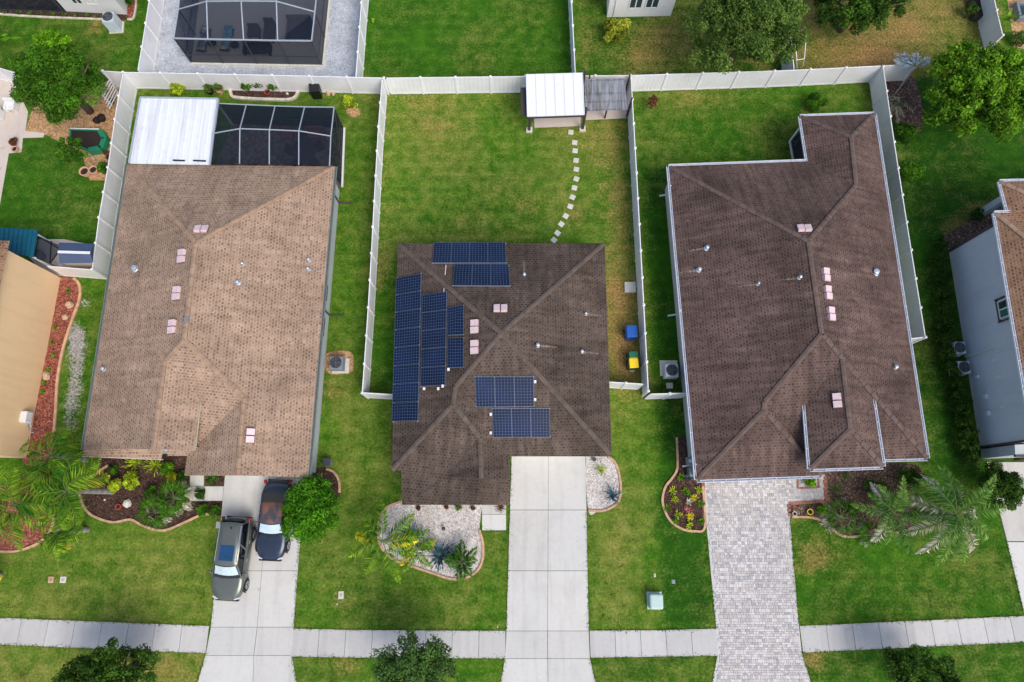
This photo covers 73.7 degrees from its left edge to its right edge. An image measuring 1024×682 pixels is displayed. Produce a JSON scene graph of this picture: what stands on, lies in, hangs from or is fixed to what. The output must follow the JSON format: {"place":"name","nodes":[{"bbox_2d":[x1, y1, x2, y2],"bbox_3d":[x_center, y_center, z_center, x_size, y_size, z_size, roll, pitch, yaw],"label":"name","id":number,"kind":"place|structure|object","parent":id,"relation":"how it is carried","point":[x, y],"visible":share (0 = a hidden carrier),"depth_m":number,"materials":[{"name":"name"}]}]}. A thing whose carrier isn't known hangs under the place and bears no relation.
{"place":"outdoors","nodes":[
{"label":"outdoors","id":0,"kind":"place"},
{"bbox_2d":[0,80,44,200],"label":"patio","id":1,"kind":"structure","parent":0,"point":[13,124],"depth_m":46.88,"materials":[{"name":"concrete"}]},
{"bbox_2d":[0,68,14,82],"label":"vinyl fence","id":2,"kind":"object","parent":1,"relation":"on","point":[6,75],"visible":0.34,"depth_m":46.77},
{"bbox_2d":[2,97,18,112],"bbox_3d":[-34.499,-16.210,46.892,0.700,0.766,0.724,0,76,0],"label":"patio chair","id":3,"kind":"object","parent":1,"relation":"on","point":[10,104],"visible":0.9,"depth_m":46.84,"materials":[{"name":"white paint"}]},
{"bbox_2d":[0,240,60,457],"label":"house","id":4,"kind":"structure","parent":0,"point":[28,293],"depth_m":40.86,"materials":[{"name":"beige paint"}]},
{"bbox_2d":[0,227,50,265],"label":"patio roof","id":5,"kind":"structure","parent":4,"relation":"attached to","point":[22,241],"depth_m":42.09,"materials":[{"name":"teal metal"}]},
{"bbox_2d":[19,411,36,432],"bbox_3d":[-29.363,4.948,41.408,0.553,1.150,1.309,-4,76,-1],"label":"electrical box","id":6,"kind":"object","parent":4,"relation":"attached to","point":[26,416],"visible":1,"depth_m":41.04,"materials":[{"name":"white paint"}]},
{"bbox_2d":[30,239,94,275],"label":"side yard paving","id":7,"kind":"structure","parent":0,"point":[55,261],"depth_m":44.55,"materials":[{"name":"concrete"}]},
{"bbox_2d":[34,236,58,266],"bbox_3d":[-29.078,-5.401,43.434,1.616,2.325,1.400,19,77,5],"label":"screen cage","id":8,"kind":"object","parent":7,"relation":"on","point":[46,251],"visible":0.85,"depth_m":42.46,"materials":[{"name":"black plastic"}]},
{"bbox_2d":[58,242,94,268],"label":"garden shed","id":9,"kind":"structure","parent":7,"relation":"on","point":[76,255],"depth_m":42.40,"materials":[{"name":"blue metal"}]},
{"bbox_2d":[57,0,126,14],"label":"house","id":10,"kind":"structure","parent":0,"point":[102,6],"depth_m":48.54,"materials":[{"name":"white paint"}]},
{"bbox_2d":[198,476,304,681],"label":"driveway","id":11,"kind":"structure","parent":0,"point":[233,655],"depth_m":39.27,"materials":[{"name":"concrete"}]},
{"bbox_2d":[208,516,256,601],"bbox_3d":[-16.134,12.493,39.238,2.220,1.760,4.680,3,76,1],"label":"parked car","id":12,"kind":"object","parent":11,"relation":"on","point":[236,538],"visible":0.99,"depth_m":38.77,"materials":[{"name":"grey metal"}]},
{"bbox_2d":[252,479,292,561],"bbox_3d":[-13.905,10.448,39.910,2.160,1.445,4.631,2,76,1],"label":"parked car","id":13,"kind":"object","parent":11,"relation":"on","point":[271,544],"visible":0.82,"depth_m":39.43,"materials":[{"name":"blue paint"}]},
{"bbox_2d":[0,0,1023,681],"bbox_3d":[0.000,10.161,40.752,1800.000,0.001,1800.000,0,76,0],"label":"ground","id":14,"kind":"structure","parent":0,"point":[432,172],"depth_m":43.97,"materials":[{"name":"green plant"}]},
{"bbox_2d":[0,485,54,552],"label":"garden bed","id":15,"kind":"object","parent":14,"relation":"on","point":[30,541],"visible":0.42,"depth_m":40.40,"materials":[{"name":"gravel"}]},
{"bbox_2d":[0,466,56,550],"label":"palm tree","id":16,"kind":"object","parent":15,"relation":"on","point":[25,507],"visible":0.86,"depth_m":36.83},
{"bbox_2d":[0,0,64,11],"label":"screen room","id":17,"kind":"object","parent":14,"relation":"on","point":[38,5],"visible":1,"depth_m":48.70,"materials":[{"name":"black"}]},
{"bbox_2d":[23,276,81,465],"bbox_3d":[-28.762,1.668,42.815,1.915,0.106,12.170,1,76,0],"label":"garden bed","id":18,"kind":"object","parent":14,"relation":"on","point":[45,418],"visible":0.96,"depth_m":42.89,"materials":[{"name":"gravel"}]},
{"bbox_2d":[18,427,87,482],"bbox_3d":[-25.821,6.701,39.454,3.015,4.193,3.101,-19,77,-5],"label":"palm tree","id":19,"kind":"object","parent":14,"relation":"on","point":[58,456],"visible":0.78,"depth_m":38.05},
{"bbox_2d":[37,524,89,557],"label":"palm tree","id":20,"kind":"object","parent":14,"relation":"on","point":[58,540],"visible":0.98,"depth_m":37.66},
{"bbox_2d":[0,10,127,19],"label":"garden bed","id":21,"kind":"object","parent":14,"relation":"on","point":[68,15],"visible":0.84,"depth_m":49.09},
{"bbox_2d":[26,81,119,179],"bbox_3d":[-30.324,-14.737,46.954,6.157,0.001,8.069,0,76,0],"label":"sand bed","id":22,"kind":"object","parent":14,"relation":"on","point":[37,122],"visible":0.5,"depth_m":47.01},
{"bbox_2d":[5,27,107,163],"bbox_3d":[-28.699,-15.812,44.312,5.665,5.692,8.350,-35,79,-8],"label":"tree","id":23,"kind":"object","parent":22,"relation":"on","point":[38,70],"visible":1,"depth_m":43.07,"materials":[{"name":"green plant"}]},
{"bbox_2d":[69,128,110,154],"bbox_3d":[-28.729,-13.536,46.377,2.606,0.550,1.778,0,76,0],"label":"raised planter","id":24,"kind":"object","parent":22,"relation":"on","point":[96,141],"visible":0.88,"depth_m":46.30,"materials":[{"name":"plastic"}]},
{"bbox_2d":[47,266,104,278],"bbox_3d":[-27.636,-4.338,43.409,2.829,1.800,0.055,5,76,1],"label":"vinyl fence","id":25,"kind":"object","parent":14,"relation":"on","point":[76,272],"visible":1,"depth_m":43.32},
{"bbox_2d":[51,637,160,681],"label":"street tree","id":26,"kind":"object","parent":14,"relation":"on","point":[98,664],"visible":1,"depth_m":35.44,"materials":[{"name":"green plant"}]},
{"bbox_2d":[101,69,121,87],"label":"vinyl fence","id":27,"kind":"object","parent":14,"relation":"on","point":[115,77],"visible":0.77,"depth_m":46.42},
{"bbox_2d":[102,11,123,33],"bbox_3d":[-28.269,-22.559,48.253,1.000,1.275,0.900,-5,76,-1],"label":"air conditioner","id":28,"kind":"object","parent":14,"relation":"on","point":[112,22],"visible":1,"depth_m":48.04,"materials":[{"name":"metal"}]},
{"bbox_2d":[90,74,136,278],"bbox_3d":[-26.188,-10.999,45.028,0.240,1.940,14.053,0,76,0],"label":"vinyl fence","id":29,"kind":"object","parent":14,"relation":"on","point":[118,157],"visible":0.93,"depth_m":44.93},
{"bbox_2d":[127,0,136,20],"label":"garden bed","id":30,"kind":"object","parent":14,"relation":"on","point":[131,10],"visible":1,"depth_m":49.19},
{"bbox_2d":[78,454,222,531],"bbox_3d":[-21.586,8.848,41.025,8.981,0.106,5.030,0,76,0],"label":"garden bed","id":31,"kind":"object","parent":14,"relation":"on","point":[97,506],"visible":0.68,"depth_m":40.92,"materials":[{"name":"brown soil"}]},
{"bbox_2d":[29,452,113,529],"bbox_3d":[-23.916,8.404,38.235,3.959,5.750,4.225,0,76,0],"label":"palm tree","id":32,"kind":"object","parent":31,"relation":"on","point":[73,477],"visible":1,"depth_m":36.32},
{"bbox_2d":[122,470,139,489],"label":"shrub","id":33,"kind":"object","parent":31,"relation":"on","point":[129,481],"visible":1,"depth_m":40.51,"materials":[{"name":"yellow plant"}]},
{"bbox_2d":[134,494,172,530],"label":"fan palm","id":34,"kind":"object","parent":31,"relation":"on","point":[148,504],"visible":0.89,"depth_m":39.61,"materials":[{"name":"green plant"}]},
{"bbox_2d":[152,477,197,519],"bbox_3d":[-19.766,9.250,40.087,2.410,1.732,2.526,0,76,0],"label":"fan palm","id":35,"kind":"object","parent":31,"relation":"on","point":[172,485],"visible":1,"depth_m":39.64,"materials":[{"name":"green plant"}]},
{"bbox_2d":[189,476,223,527],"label":"footpath","id":36,"kind":"structure","parent":14,"relation":"on","point":[213,493],"depth_m":41.02,"materials":[{"name":"concrete"}]},
{"bbox_2d":[80,164,352,476],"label":"house","id":37,"kind":"structure","parent":14,"relation":"on","point":[210,356],"depth_m":39.58,"materials":[{"name":"beige"}]},
{"bbox_2d":[128,96,218,164],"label":"pan roof","id":38,"kind":"structure","parent":37,"relation":"attached to","point":[173,130],"depth_m":43.62,"materials":[{"name":"white paint"}]},
{"bbox_2d":[121,71,389,94],"bbox_3d":[-17.377,-17.666,46.691,17.735,1.940,0.176,1,76,0],"label":"vinyl fence","id":39,"kind":"object","parent":14,"relation":"on","point":[234,81],"visible":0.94,"depth_m":46.57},
{"bbox_2d":[154,0,360,76],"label":"paved patio","id":40,"kind":"structure","parent":14,"relation":"on","point":[342,42],"depth_m":48.36,"materials":[{"name":"concrete"}]},
{"bbox_2d":[137,0,164,71],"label":"vinyl fence","id":41,"kind":"object","parent":40,"relation":"on","point":[150,40],"visible":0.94,"depth_m":47.58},
{"bbox_2d":[173,0,330,67],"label":"pool cage","id":42,"kind":"object","parent":40,"relation":"on","point":[280,33],"visible":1,"depth_m":45.81,"materials":[{"name":"black"}]},
{"bbox_2d":[228,89,299,101],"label":"garden bed","id":43,"kind":"object","parent":14,"relation":"on","point":[275,96],"visible":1,"depth_m":47.50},
{"bbox_2d":[210,103,345,186],"bbox_3d":[-15.813,-13.033,44.814,8.968,3.340,4.739,0,76,0],"label":"screen cage","id":44,"kind":"object","parent":14,"relation":"on","point":[260,135],"visible":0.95,"depth_m":43.37,"materials":[{"name":"black"}]},
{"bbox_2d":[279,473,344,544],"bbox_3d":[-11.360,9.570,39.003,3.661,3.710,3.994,0,76,0],"label":"tree","id":45,"kind":"object","parent":14,"relation":"on","point":[304,505],"visible":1,"depth_m":38.10,"materials":[{"name":"green plant"}]},
{"bbox_2d":[309,83,322,99],"bbox_3d":[-13.511,-17.269,47.061,0.750,1.030,0.831,-6,76,-1],"label":"wheelie bin","id":46,"kind":"object","parent":14,"relation":"on","point":[315,91],"visible":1,"depth_m":46.59,"materials":[{"name":"black plastic"}]},
{"bbox_2d":[311,467,340,503],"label":"garden bed","id":47,"kind":"object","parent":14,"relation":"on","point":[332,476],"visible":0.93,"depth_m":41.20,"materials":[{"name":"brown soil"}]},
{"bbox_2d":[325,350,353,374],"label":"garden bed","id":48,"kind":"object","parent":14,"relation":"on","point":[346,354],"visible":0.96,"depth_m":43.01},
{"bbox_2d":[329,356,349,372],"bbox_3d":[-10.743,1.465,42.444,1.055,0.925,0.945,0,76,0],"label":"air conditioner","id":49,"kind":"object","parent":48,"relation":"on","point":[338,364],"visible":1,"depth_m":42.15,"materials":[{"name":"metal"}]},
{"bbox_2d":[356,0,368,76],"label":"vinyl fence","id":50,"kind":"object","parent":14,"relation":"on","point":[362,27],"visible":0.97,"depth_m":47.47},
{"bbox_2d":[361,80,386,398],"bbox_3d":[-8.813,-6.987,44.028,0.201,1.940,21.342,0,76,0],"label":"vinyl fence","id":51,"kind":"object","parent":14,"relation":"on","point":[367,369],"visible":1,"depth_m":43.70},
{"bbox_2d":[369,626,466,681],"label":"street tree","id":52,"kind":"object","parent":14,"relation":"on","point":[418,659],"visible":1,"depth_m":35.13,"materials":[{"name":"green plant"}]},
{"bbox_2d":[377,501,483,579],"bbox_3d":[-4.765,11.609,40.337,6.481,0.106,4.807,0,76,0],"label":"garden bed","id":53,"kind":"object","parent":14,"relation":"on","point":[463,523],"visible":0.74,"depth_m":40.50,"materials":[{"name":"gravel"}]},
{"bbox_2d":[348,499,429,583],"bbox_3d":[-7.036,11.356,38.834,3.753,3.144,4.181,29,78,7],"label":"palm tree","id":54,"kind":"object","parent":53,"relation":"on","point":[370,534],"visible":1,"depth_m":37.67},
{"bbox_2d":[400,526,435,571],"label":"palm tree","id":55,"kind":"object","parent":53,"relation":"on","point":[428,545],"visible":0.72,"depth_m":38.96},
{"bbox_2d":[428,542,455,571],"bbox_3d":[-4.009,12.481,39.608,1.928,1.098,1.928,0,76,0],"label":"agave","id":56,"kind":"object","parent":53,"relation":"on","point":[439,555],"visible":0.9,"depth_m":39.77,"materials":[{"name":"blue plant"}]},
{"bbox_2d":[442,540,477,582],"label":"palm tree","id":57,"kind":"object","parent":53,"relation":"on","point":[464,568],"visible":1,"depth_m":38.78,"materials":[{"name":"green plant"}]},
{"bbox_2d":[482,505,505,529],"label":"footpath","id":58,"kind":"structure","parent":14,"relation":"on","point":[494,522],"depth_m":40.62,"materials":[{"name":"concrete"}]},
{"bbox_2d":[390,242,611,504],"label":"house","id":59,"kind":"structure","parent":14,"relation":"on","point":[501,356],"depth_m":38.92,"materials":[{"name":"brown"}]},
{"bbox_2d":[386,74,631,94],"bbox_3d":[-0.235,-17.541,46.660,16.526,1.940,0.160,-1,76,0],"label":"vinyl fence","id":60,"kind":"object","parent":14,"relation":"on","point":[440,85],"visible":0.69,"depth_m":46.57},
{"bbox_2d":[0,5,1023,681],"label":"grass tufts","id":61,"kind":"object","parent":14,"relation":"on","point":[508,519],"visible":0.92,"depth_m":39.58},
{"bbox_2d":[520,70,587,132],"bbox_3d":[2.801,-15.897,45.791,4.495,2.830,3.466,0,76,0],"label":"canopy","id":62,"kind":"object","parent":14,"relation":"on","point":[553,100],"visible":1,"depth_m":44.56,"materials":[{"name":"white metal"}]},
{"bbox_2d":[568,0,575,72],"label":"vinyl fence","id":63,"kind":"object","parent":14,"relation":"on","point":[571,24],"visible":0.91,"depth_m":47.36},
{"bbox_2d":[586,456,621,514],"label":"garden bed","id":64,"kind":"object","parent":14,"relation":"on","point":[595,486],"visible":0.98,"depth_m":41.13,"materials":[{"name":"gravel"}]},
{"bbox_2d":[585,74,632,119],"bbox_3d":[6.401,-16.119,46.104,3.251,2.331,2.844,0,76,0],"label":"pergola","id":65,"kind":"object","parent":14,"relation":"on","point":[602,105],"visible":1,"depth_m":45.08,"materials":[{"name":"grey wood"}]},
{"bbox_2d":[603,18,630,41],"bbox_3d":[7.222,-21.790,47.829,1.971,1.752,1.924,19,77,5],"label":"magnolia shrub","id":66,"kind":"object","parent":14,"relation":"on","point":[616,30],"visible":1,"depth_m":47.37,"materials":[{"name":"yellow plant"}]},
{"bbox_2d":[609,382,642,389],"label":"vinyl fence","id":67,"kind":"object","parent":14,"relation":"on","point":[626,385],"visible":0.91,"depth_m":41.45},
{"bbox_2d":[623,325,637,340],"bbox_3d":[7.439,-0.489,42.825,0.720,1.130,0.785,-3,76,-1],"label":"wheelie bin","id":68,"kind":"object","parent":14,"relation":"on","point":[630,332],"visible":1,"depth_m":42.31,"materials":[{"name":"blue plastic"}]},
{"bbox_2d":[626,77,649,396],"bbox_3d":[8.064,-7.162,44.072,0.162,1.940,21.470,0,76,0],"label":"vinyl fence","id":69,"kind":"object","parent":14,"relation":"on","point":[639,274],"visible":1,"depth_m":43.77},
{"bbox_2d":[646,592,662,609],"bbox_3d":[8.230,14.923,39.179,0.860,0.750,0.940,0,76,0],"label":"utility cabinet","id":70,"kind":"object","parent":14,"relation":"on","point":[654,600],"visible":1,"depth_m":38.86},
{"bbox_2d":[644,392,685,399],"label":"vinyl fence","id":71,"kind":"object","parent":14,"relation":"on","point":[668,395],"visible":0.96,"depth_m":41.39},
{"bbox_2d":[659,360,678,378],"bbox_3d":[9.827,1.701,42.359,1.100,0.975,1.205,0,76,0],"label":"air conditioner","id":72,"kind":"object","parent":14,"relation":"on","point":[668,369],"visible":1,"depth_m":42.02,"materials":[{"name":"metal"}]},
{"bbox_2d":[661,435,706,532],"bbox_3d":[10.254,8.553,41.099,2.630,0.106,5.754,0,76,0],"label":"garden bed","id":73,"kind":"object","parent":14,"relation":"on","point":[687,484],"visible":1,"depth_m":40.93,"materials":[{"name":"soil"}]},
{"bbox_2d":[682,0,810,74],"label":"tree","id":74,"kind":"object","parent":14,"relation":"on","point":[769,22],"visible":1,"depth_m":42.70,"materials":[{"name":"green plant"}]},
{"bbox_2d":[632,66,880,91],"bbox_3d":[16.470,-17.939,46.759,16.954,1.940,0.198,-2,76,-1],"label":"vinyl fence","id":75,"kind":"object","parent":14,"relation":"on","point":[751,79],"visible":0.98,"depth_m":46.74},
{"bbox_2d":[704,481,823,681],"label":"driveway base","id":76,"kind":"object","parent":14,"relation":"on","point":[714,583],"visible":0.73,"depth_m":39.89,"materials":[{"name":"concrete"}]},
{"bbox_2d":[701,476,827,525],"bbox_3d":[15.176,9.566,40.870,7.769,0.060,2.606,-2,76,-1],"label":"paver border","id":77,"kind":"object","parent":76,"relation":"on","point":[811,501],"visible":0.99,"depth_m":40.83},
{"bbox_2d":[805,91,828,111],"bbox_3d":[20.793,-16.356,46.768,1.343,1.185,1.465,-40,79,-9],"label":"shrub","id":78,"kind":"object","parent":14,"relation":"on","point":[814,100],"visible":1,"depth_m":46.50,"materials":[{"name":"green plant"}]},
{"bbox_2d":[787,463,921,537],"bbox_3d":[20.618,9.524,40.856,8.375,0.106,4.355,0,76,0],"label":"garden bed","id":79,"kind":"object","parent":14,"relation":"on","point":[855,490],"visible":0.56,"depth_m":41.01,"materials":[{"name":"brown soil"}]},
{"bbox_2d":[819,495,860,538],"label":"fan palm","id":80,"kind":"object","parent":79,"relation":"on","point":[830,516],"visible":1,"depth_m":39.62,"materials":[{"name":"green plant"}]},
{"bbox_2d":[855,518,889,548],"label":"fan palm","id":81,"kind":"object","parent":79,"relation":"on","point":[863,528],"visible":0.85,"depth_m":39.67,"materials":[{"name":"green plant"}]},
{"bbox_2d":[867,479,895,503],"bbox_3d":[21.747,8.985,40.287,1.429,1.500,1.615,0,76,0],"label":"shrub","id":82,"kind":"object","parent":79,"relation":"on","point":[879,483],"visible":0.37,"depth_m":40.13,"materials":[{"name":"green plant"}]},
{"bbox_2d":[850,477,920,553],"bbox_3d":[21.805,9.924,39.015,3.714,3.486,4.047,-34,78,-8],"label":"palm tree","id":83,"kind":"object","parent":79,"relation":"on","point":[898,503],"visible":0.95,"depth_m":38.41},
{"bbox_2d":[894,464,925,489],"bbox_3d":[23.626,8.114,40.626,1.623,1.263,1.526,0,76,0],"label":"shrub","id":84,"kind":"object","parent":79,"relation":"on","point":[909,474],"visible":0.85,"depth_m":40.33,"materials":[{"name":"green plant"}]},
{"bbox_2d":[812,0,910,35],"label":"tree","id":85,"kind":"object","parent":14,"relation":"on","point":[862,13],"visible":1,"depth_m":45.23,"materials":[{"name":"green plant"}]},
{"bbox_2d":[868,65,926,343],"bbox_3d":[25.039,-9.162,44.570,0.201,1.940,18.984,0,76,0],"label":"vinyl fence","id":86,"kind":"object","parent":14,"relation":"on","point":[879,95],"visible":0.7,"depth_m":44.28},
{"bbox_2d":[884,63,918,80],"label":"vinyl fence","id":87,"kind":"object","parent":14,"relation":"on","point":[895,73],"visible":0.67,"depth_m":46.81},
{"bbox_2d":[886,76,923,132],"bbox_3d":[27.276,-16.488,47.384,2.380,0.001,4.972,0,76,0],"label":"garden bed","id":88,"kind":"object","parent":14,"relation":"on","point":[908,92],"visible":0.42,"depth_m":47.42,"materials":[{"name":"brown soil"}]},
{"bbox_2d":[893,52,930,96],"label":"dead palm","id":89,"kind":"object","parent":88,"relation":"on","point":[902,62],"visible":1,"depth_m":45.63,"materials":[{"name":"plant"}]},
{"bbox_2d":[895,122,919,144],"bbox_3d":[26.616,-14.067,46.149,1.684,1.281,1.378,15,77,4],"label":"shrub","id":90,"kind":"object","parent":14,"relation":"on","point":[906,132],"visible":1,"depth_m":45.91,"materials":[{"name":"green plant"}]},
{"bbox_2d":[898,160,926,181],"bbox_3d":[26.702,-11.350,45.472,1.776,1.280,1.579,0,76,0],"label":"shrub","id":91,"kind":"object","parent":14,"relation":"on","point":[910,171],"visible":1,"depth_m":45.17,"materials":[{"name":"green plant"}]},
{"bbox_2d":[878,643,962,681],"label":"street tree","id":92,"kind":"object","parent":14,"relation":"on","point":[901,665],"visible":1,"depth_m":35.92,"materials":[{"name":"green plant"}]},
{"bbox_2d":[897,465,1006,566],"bbox_3d":[24.421,9.753,38.284,4.847,4.987,5.483,0,76,0],"label":"palm tree","id":93,"kind":"object","parent":14,"relation":"on","point":[954,523],"visible":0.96,"depth_m":37.43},
{"bbox_2d":[944,342,965,356],"bbox_3d":[27.741,0.489,42.661,0.900,0.975,0.810,0,76,0],"label":"air conditioner","id":94,"kind":"object","parent":14,"relation":"on","point":[960,347],"visible":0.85,"depth_m":42.26,"materials":[{"name":"metal"}]},
{"bbox_2d":[928,234,982,468],"bbox_3d":[27.195,0.412,42.395,1.837,1.575,14.872,0,76,0],"label":"hedge","id":95,"kind":"object","parent":14,"relation":"on","point":[968,452],"visible":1,"depth_m":42.01,"materials":[{"name":"green plant"}]},
{"bbox_2d":[948,361,970,375],"bbox_3d":[27.829,1.689,42.362,0.900,0.975,0.810,0,76,0],"label":"air conditioner","id":96,"kind":"object","parent":14,"relation":"on","point":[964,366],"visible":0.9,"depth_m":41.98,"materials":[{"name":"metal"}]},
{"bbox_2d":[921,38,1023,142],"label":"tree","id":97,"kind":"object","parent":14,"relation":"on","point":[986,84],"visible":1,"depth_m":42.36,"materials":[{"name":"green plant"}]},
{"bbox_2d":[944,206,1001,250],"bbox_3d":[30.619,-7.404,45.119,5.299,0.001,1.475,-32,78,-8],"label":"garden bed","id":98,"kind":"object","parent":14,"relation":"on","point":[963,232],"visible":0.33,"depth_m":45.09,"materials":[{"name":"brown soil"}]},
{"bbox_2d":[966,0,982,21],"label":"planter trough","id":99,"kind":"object","parent":14,"relation":"on","point":[977,16],"visible":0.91,"depth_m":48.66,"materials":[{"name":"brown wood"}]},
{"bbox_2d":[948,179,1023,459],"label":"house","id":100,"kind":"structure","parent":14,"relation":"on","point":[987,264],"depth_m":40.24,"materials":[{"name":"grey"}]},
{"bbox_2d":[997,298,1008,318],"bbox_3d":[28.571,-1.925,39.480,0.070,1.200,1.070,0,76,0],"label":"window","id":101,"kind":"structure","parent":100,"relation":"in","point":[1002,305],"depth_m":39.73,"materials":[{"name":"glass"}]},
{"bbox_2d":[978,0,1004,47],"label":"vinyl fence","id":102,"kind":"object","parent":14,"relation":"on","point":[989,27],"visible":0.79,"depth_m":47.78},
{"bbox_2d":[974,460,1023,510],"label":"tree","id":103,"kind":"object","parent":14,"relation":"on","point":[1008,489],"visible":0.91,"depth_m":39.00,"materials":[{"name":"green plant"}]},
{"bbox_2d":[1007,0,1023,48],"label":"sand bed","id":104,"kind":"object","parent":14,"relation":"on","point":[1018,26],"depth_m":48.96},
{"bbox_2d":[1009,30,1023,47],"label":"shrub","id":105,"kind":"object","parent":14,"relation":"on","point":[1017,36],"visible":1,"depth_m":47.88,"materials":[{"name":"green plant"}]},
{"bbox_2d":[0,616,1023,657],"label":"sidewalk","id":106,"kind":"structure","parent":0,"point":[461,644],"depth_m":39.03,"materials":[{"name":"concrete"}]},
{"bbox_2d":[501,456,594,681],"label":"driveway","id":107,"kind":"structure","parent":0,"point":[547,568],"depth_m":39.88,"materials":[{"name":"concrete"}]},
{"bbox_2d":[607,0,675,16],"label":"house","id":108,"kind":"structure","parent":0,"point":[627,8],"depth_m":48.27,"materials":[{"name":"white paint"}]},
{"bbox_2d":[705,475,824,681],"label":"driveway","id":109,"kind":"structure","parent":0,"point":[762,615],"depth_m":39.78,"materials":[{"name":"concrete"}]},
{"bbox_2d":[659,112,929,482],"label":"house","id":110,"kind":"structure","parent":0,"point":[796,353],"depth_m":39.58,"materials":[{"name":"brown"}]},
{"bbox_2d":[987,462,1023,610],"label":"driveway","id":111,"kind":"structure","parent":0,"point":[1013,523],"depth_m":40.44,"materials":[{"name":"concrete"}]},
{"bbox_2d":[1012,1,1023,21],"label":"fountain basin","id":112,"kind":"object","parent":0,"point":[1017,6],"visible":0.98,"depth_m":48.83,"materials":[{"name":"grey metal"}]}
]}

